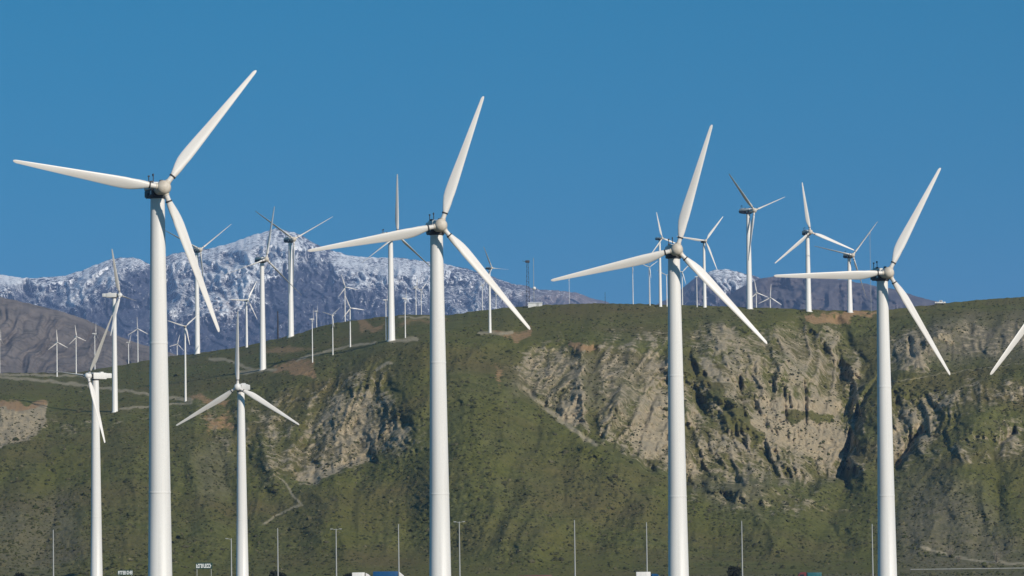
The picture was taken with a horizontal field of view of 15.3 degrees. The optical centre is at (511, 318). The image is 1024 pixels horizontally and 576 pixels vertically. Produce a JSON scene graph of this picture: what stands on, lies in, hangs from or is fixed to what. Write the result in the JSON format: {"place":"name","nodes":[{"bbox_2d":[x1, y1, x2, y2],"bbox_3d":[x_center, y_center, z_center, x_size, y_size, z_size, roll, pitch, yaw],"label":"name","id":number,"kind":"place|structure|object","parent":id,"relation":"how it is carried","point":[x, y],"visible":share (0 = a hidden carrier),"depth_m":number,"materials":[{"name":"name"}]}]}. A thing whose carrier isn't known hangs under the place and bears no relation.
{"place":"outdoors","nodes":[
{"label":"outdoors","id":0,"kind":"place"},
{"bbox_2d":[0,297,175,372],"bbox_3d":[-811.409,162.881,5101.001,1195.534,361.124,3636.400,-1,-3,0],"label":"hills","id":1,"kind":"structure","parent":0,"point":[29,336],"depth_m":4163.75,"materials":[{"name":"grey stone"}]},
{"bbox_2d":[0,229,609,354],"bbox_3d":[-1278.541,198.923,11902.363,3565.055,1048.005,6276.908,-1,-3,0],"label":"mountains","id":2,"kind":"structure","parent":0,"point":[318,282],"depth_m":11739.72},
{"bbox_2d":[352,572,369,575],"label":"box truck","id":3,"kind":"object","parent":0,"point":[359,574],"visible":1,"depth_m":800.04,"materials":[{"name":"white paint"}]},
{"bbox_2d":[373,571,403,575],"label":"box truck","id":4,"kind":"object","parent":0,"point":[385,573],"visible":1,"depth_m":800.03,"materials":[{"name":"blue paint"}]},
{"bbox_2d":[0,297,1023,575],"bbox_3d":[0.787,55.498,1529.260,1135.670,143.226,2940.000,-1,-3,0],"label":"hill","id":5,"kind":"structure","parent":0,"point":[708,365],"depth_m":1331.50,"materials":[{"name":"green plant"}]},
{"bbox_2d":[14,572,26,575],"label":"roadside tree","id":6,"kind":"object","parent":5,"relation":"on","point":[18,574],"visible":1,"depth_m":832.75,"materials":[{"name":"green plant"}]},
{"bbox_2d":[53,530,53,575],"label":"lamp post","id":7,"kind":"object","parent":5,"relation":"on","point":[53,552],"visible":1,"depth_m":814.43,"materials":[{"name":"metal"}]},
{"bbox_2d":[48,330,65,376],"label":"wind turbine","id":8,"kind":"object","parent":5,"relation":"on","point":[56,355],"visible":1,"depth_m":1845.72,"materials":[{"name":"white paint"}]},
{"bbox_2d":[72,327,82,373],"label":"wind turbine","id":9,"kind":"object","parent":5,"relation":"on","point":[76,349],"visible":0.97,"depth_m":1880.08,"materials":[{"name":"white paint"}]},
{"bbox_2d":[48,315,112,575],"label":"wind turbine","id":10,"kind":"object","parent":5,"relation":"on","point":[96,545],"visible":1,"depth_m":1032.87,"materials":[{"name":"white paint"}]},
{"bbox_2d":[92,333,98,368],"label":"wind turbine","id":11,"kind":"object","parent":5,"relation":"on","point":[94,344],"visible":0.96,"depth_m":2002.28,"materials":[{"name":"white paint"}]},
{"bbox_2d":[102,249,135,412],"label":"wind turbine","id":12,"kind":"object","parent":5,"relation":"on","point":[115,304],"visible":1,"depth_m":1443.15,"materials":[{"name":"white paint"}]},
{"bbox_2d":[118,570,132,575],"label":"road sign","id":13,"kind":"object","parent":5,"relation":"on","point":[125,572],"visible":1,"depth_m":818.24,"materials":[{"name":"metal"}]},
{"bbox_2d":[13,70,256,575],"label":"wind turbine","id":14,"kind":"object","parent":5,"relation":"on","point":[159,528],"visible":1,"depth_m":491.18,"materials":[{"name":"white paint"}]},
{"bbox_2d":[128,322,146,361],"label":"wind turbine","id":15,"kind":"object","parent":5,"relation":"on","point":[137,329],"visible":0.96,"depth_m":2052.10,"materials":[{"name":"white paint"}]},
{"bbox_2d":[167,314,198,400],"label":"wind turbine","id":16,"kind":"object","parent":5,"relation":"on","point":[185,381],"visible":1,"depth_m":1458.49,"materials":[{"name":"white paint"}]},
{"bbox_2d":[165,224,230,354],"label":"wind turbine","id":17,"kind":"object","parent":5,"relation":"on","point":[196,249],"visible":0.86,"depth_m":1892.04,"materials":[{"name":"white paint"}]},
{"bbox_2d":[196,563,211,575],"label":"road sign","id":18,"kind":"object","parent":5,"relation":"on","point":[203,565],"visible":1,"depth_m":818.31,"materials":[{"name":"metal"}]},
{"bbox_2d":[225,538,231,575],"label":"lamp post","id":19,"kind":"object","parent":5,"relation":"on","point":[231,555],"visible":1,"depth_m":814.38,"materials":[{"name":"metal"}]},
{"bbox_2d":[176,311,298,575],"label":"wind turbine","id":20,"kind":"object","parent":5,"relation":"on","point":[241,389],"visible":1,"depth_m":1018.12,"materials":[{"name":"white paint"}]},
{"bbox_2d":[230,281,256,346],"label":"wind turbine","id":21,"kind":"object","parent":5,"relation":"on","point":[246,300],"visible":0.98,"depth_m":1845.90,"materials":[{"name":"white paint"}]},
{"bbox_2d":[225,206,299,370],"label":"wind turbine","id":22,"kind":"object","parent":5,"relation":"on","point":[261,260],"visible":1,"depth_m":1525.08,"materials":[{"name":"white paint"}]},
{"bbox_2d":[277,528,278,575],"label":"lamp post","id":23,"kind":"object","parent":5,"relation":"on","point":[277,556],"visible":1,"depth_m":814.35,"materials":[{"name":"metal"}]},
{"bbox_2d":[269,571,286,575],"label":"roadside tree","id":24,"kind":"object","parent":5,"relation":"on","point":[273,573],"visible":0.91,"depth_m":827.32,"materials":[{"name":"green plant"}]},
{"bbox_2d":[277,311,278,339],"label":"dark post","id":25,"kind":"object","parent":5,"relation":"on","point":[277,326],"visible":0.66,"depth_m":1825.05,"materials":[{"name":"metal"}]},
{"bbox_2d":[255,211,331,337],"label":"wind turbine","id":26,"kind":"object","parent":5,"relation":"on","point":[290,240],"visible":0.99,"depth_m":1790.38,"materials":[{"name":"white paint"}]},
{"bbox_2d":[309,307,313,362],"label":"wind turbine","id":27,"kind":"object","parent":5,"relation":"on","point":[312,333],"visible":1,"depth_m":1486.19,"materials":[{"name":"white paint"}]},
{"bbox_2d":[324,310,336,354],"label":"wind turbine","id":28,"kind":"object","parent":5,"relation":"on","point":[332,330],"visible":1,"depth_m":1496.90,"materials":[{"name":"white paint"}]},
{"bbox_2d":[334,528,341,575],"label":"lamp post","id":29,"kind":"object","parent":5,"relation":"on","point":[336,551],"visible":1,"depth_m":814.40,"materials":[{"name":"metal"}]},
{"bbox_2d":[339,275,356,321],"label":"wind turbine","id":30,"kind":"object","parent":5,"relation":"on","point":[344,296],"visible":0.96,"depth_m":2103.35,"materials":[{"name":"white paint"}]},
{"bbox_2d":[342,296,362,346],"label":"wind turbine","id":31,"kind":"object","parent":5,"relation":"on","point":[350,318],"visible":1,"depth_m":1514.93,"materials":[{"name":"white paint"}]},
{"bbox_2d":[384,299,386,340],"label":"wind turbine","id":32,"kind":"object","parent":5,"relation":"on","point":[385,319],"visible":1,"depth_m":1482.88,"materials":[{"name":"white paint"}]},
{"bbox_2d":[363,174,429,341],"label":"wind turbine","id":33,"kind":"object","parent":5,"relation":"on","point":[391,323],"visible":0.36,"depth_m":1473.46,"materials":[{"name":"white paint"}]},
{"bbox_2d":[398,524,399,575],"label":"lamp post","id":34,"kind":"object","parent":5,"relation":"on","point":[398,552],"visible":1,"depth_m":814.36,"materials":[{"name":"metal"}]},
{"bbox_2d":[402,294,406,337],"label":"wind turbine","id":35,"kind":"object","parent":5,"relation":"on","point":[405,315],"visible":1,"depth_m":1472.33,"materials":[{"name":"white paint"}]},
{"bbox_2d":[307,96,529,575],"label":"wind turbine","id":36,"kind":"object","parent":5,"relation":"on","point":[440,550],"visible":1,"depth_m":549.00,"materials":[{"name":"white paint"}]},
{"bbox_2d":[416,284,425,314],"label":"wind turbine","id":37,"kind":"object","parent":5,"relation":"on","point":[421,299],"visible":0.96,"depth_m":2003.34,"materials":[{"name":"white paint"}]},
{"bbox_2d":[453,521,464,575],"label":"lamp post","id":38,"kind":"object","parent":5,"relation":"on","point":[459,546],"visible":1,"depth_m":814.43,"materials":[{"name":"metal"}]},
{"bbox_2d":[480,282,484,309],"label":"wind turbine","id":39,"kind":"object","parent":5,"relation":"on","point":[482,285],"visible":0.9,"depth_m":1853.25,"materials":[{"name":"white paint"}]},
{"bbox_2d":[483,248,507,332],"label":"wind turbine","id":40,"kind":"object","parent":5,"relation":"on","point":[490,269],"visible":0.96,"depth_m":1486.57,"materials":[{"name":"white paint"}]},
{"bbox_2d":[0,298,1023,575],"bbox_3d":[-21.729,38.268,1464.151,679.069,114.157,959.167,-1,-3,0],"label":"hillside scrub","id":41,"kind":"object","parent":5,"relation":"on","point":[338,516],"visible":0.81,"depth_m":1259.06,"materials":[{"name":"green plant"}]},
{"bbox_2d":[524,260,529,305],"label":"lattice mast","id":42,"kind":"object","parent":5,"relation":"on","point":[526,261],"visible":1,"depth_m":1614.33,"materials":[{"name":"metal"}]},
{"bbox_2d":[533,258,535,289],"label":"relay pole","id":43,"kind":"object","parent":5,"relation":"on","point":[534,288],"visible":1,"depth_m":1610.39,"materials":[{"name":"metal"}]},
{"bbox_2d":[528,302,542,307],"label":"white hut","id":44,"kind":"object","parent":5,"relation":"on","point":[531,304],"visible":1,"depth_m":1606.45,"materials":[{"name":"paint"}]},
{"bbox_2d":[574,520,575,575],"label":"lamp post","id":45,"kind":"object","parent":5,"relation":"on","point":[574,552],"visible":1,"depth_m":814.34,"materials":[{"name":"metal"}]},
{"bbox_2d":[646,522,647,571],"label":"lamp post","id":46,"kind":"object","parent":5,"relation":"on","point":[646,551],"visible":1,"depth_m":814.35,"materials":[{"name":"metal"}]},
{"bbox_2d":[643,262,655,305],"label":"wind turbine","id":47,"kind":"object","parent":5,"relation":"on","point":[649,281],"visible":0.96,"depth_m":1588.50,"materials":[{"name":"white paint"}]},
{"bbox_2d":[551,125,766,575],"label":"wind turbine","id":48,"kind":"object","parent":5,"relation":"on","point":[678,563],"visible":1,"depth_m":576.70,"materials":[{"name":"white paint"}]},
{"bbox_2d":[657,270,667,306],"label":"wind turbine","id":49,"kind":"object","parent":5,"relation":"on","point":[666,289],"visible":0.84,"depth_m":1587.97,"materials":[{"name":"white paint"}]},
{"bbox_2d":[653,212,674,306],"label":"wind turbine","id":50,"kind":"object","parent":5,"relation":"on","point":[660,279],"visible":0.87,"depth_m":1587.51,"materials":[{"name":"white paint"}]},
{"bbox_2d":[680,266,687,304],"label":"wind turbine","id":51,"kind":"object","parent":5,"relation":"on","point":[682,283],"visible":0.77,"depth_m":1753.12,"materials":[{"name":"white paint"}]},
{"bbox_2d":[683,217,722,307],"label":"wind turbine","id":52,"kind":"object","parent":5,"relation":"on","point":[704,268],"visible":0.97,"depth_m":1589.56,"materials":[{"name":"white paint"}]},
{"bbox_2d":[726,565,741,575],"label":"roadside tree","id":53,"kind":"object","parent":5,"relation":"on","point":[733,571],"visible":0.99,"depth_m":827.56,"materials":[{"name":"green plant"}]},
{"bbox_2d":[741,521,742,575],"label":"lamp post","id":54,"kind":"object","parent":5,"relation":"on","point":[741,548],"visible":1,"depth_m":814.43,"materials":[{"name":"metal"}]},
{"bbox_2d":[729,174,783,308],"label":"wind turbine","id":55,"kind":"object","parent":5,"relation":"on","point":[748,212],"visible":1,"depth_m":1591.48,"materials":[{"name":"white paint"}]},
{"bbox_2d":[752,279,768,307],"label":"wind turbine","id":56,"kind":"object","parent":5,"relation":"on","point":[756,294],"visible":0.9,"depth_m":2103.25,"materials":[{"name":"white paint"}]},
{"bbox_2d":[760,288,779,307],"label":"wind turbine","id":57,"kind":"object","parent":5,"relation":"on","point":[770,299],"visible":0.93,"depth_m":1902.66,"materials":[{"name":"white paint"}]},
{"bbox_2d":[775,182,853,311],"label":"wind turbine","id":58,"kind":"object","parent":5,"relation":"on","point":[806,234],"visible":1,"depth_m":1592.65,"materials":[{"name":"white paint"}]},
{"bbox_2d":[816,221,877,312],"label":"wind turbine","id":59,"kind":"object","parent":5,"relation":"on","point":[848,256],"visible":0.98,"depth_m":1597.12,"materials":[{"name":"white paint"}]},
{"bbox_2d":[774,168,949,575],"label":"wind turbine","id":60,"kind":"object","parent":5,"relation":"on","point":[887,558],"visible":1,"depth_m":638.74,"materials":[{"name":"white paint"}]},
{"bbox_2d":[872,525,873,575],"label":"lamp post","id":61,"kind":"object","parent":5,"relation":"on","point":[872,553],"visible":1,"depth_m":814.28,"materials":[{"name":"metal"}]},
{"bbox_2d":[944,546,954,556],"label":"dry bush","id":62,"kind":"object","parent":5,"relation":"on","point":[948,553],"visible":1,"depth_m":1130.19,"materials":[{"name":"plant"}]},
{"bbox_2d":[910,567,1014,571],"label":"guard rail","id":63,"kind":"object","parent":5,"relation":"on","point":[1012,568],"visible":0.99,"depth_m":1082.09,"materials":[{"name":"metal"}]},
{"bbox_2d":[993,549,1002,561],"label":"dry bush","id":64,"kind":"object","parent":5,"relation":"on","point":[997,558],"visible":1,"depth_m":1110.29,"materials":[{"name":"plant"}]},
{"bbox_2d":[990,324,1023,374],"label":"wind turbine","id":65,"kind":"object","parent":5,"relation":"on","point":[1016,339],"visible":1,"depth_m":463.28,"materials":[{"name":"white paint"}]},
{"bbox_2d":[0,0,1023,304],"label":"sky","id":66,"kind":"structure","parent":0,"point":[595,118],"materials":[{"name":"blue"}]},
{"bbox_2d":[636,572,658,575],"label":"box truck","id":67,"kind":"object","parent":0,"point":[643,574],"visible":1,"depth_m":800.00,"materials":[{"name":"white paint"}]},
{"bbox_2d":[656,269,760,305],"bbox_3d":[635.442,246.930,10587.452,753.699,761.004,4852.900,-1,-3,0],"label":"mountains","id":68,"kind":"structure","parent":0,"point":[728,282],"depth_m":10244.67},
{"bbox_2d":[797,572,821,575],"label":"box truck","id":69,"kind":"object","parent":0,"point":[810,574],"visible":1,"depth_m":793.99,"materials":[{"name":"teal paint"}]},
{"bbox_2d":[720,276,940,310],"bbox_3d":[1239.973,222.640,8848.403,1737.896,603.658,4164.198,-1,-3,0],"label":"mountains","id":70,"kind":"structure","parent":0,"point":[826,294],"depth_m":8239.81,"materials":[{"name":"purple soil"}]}
]}

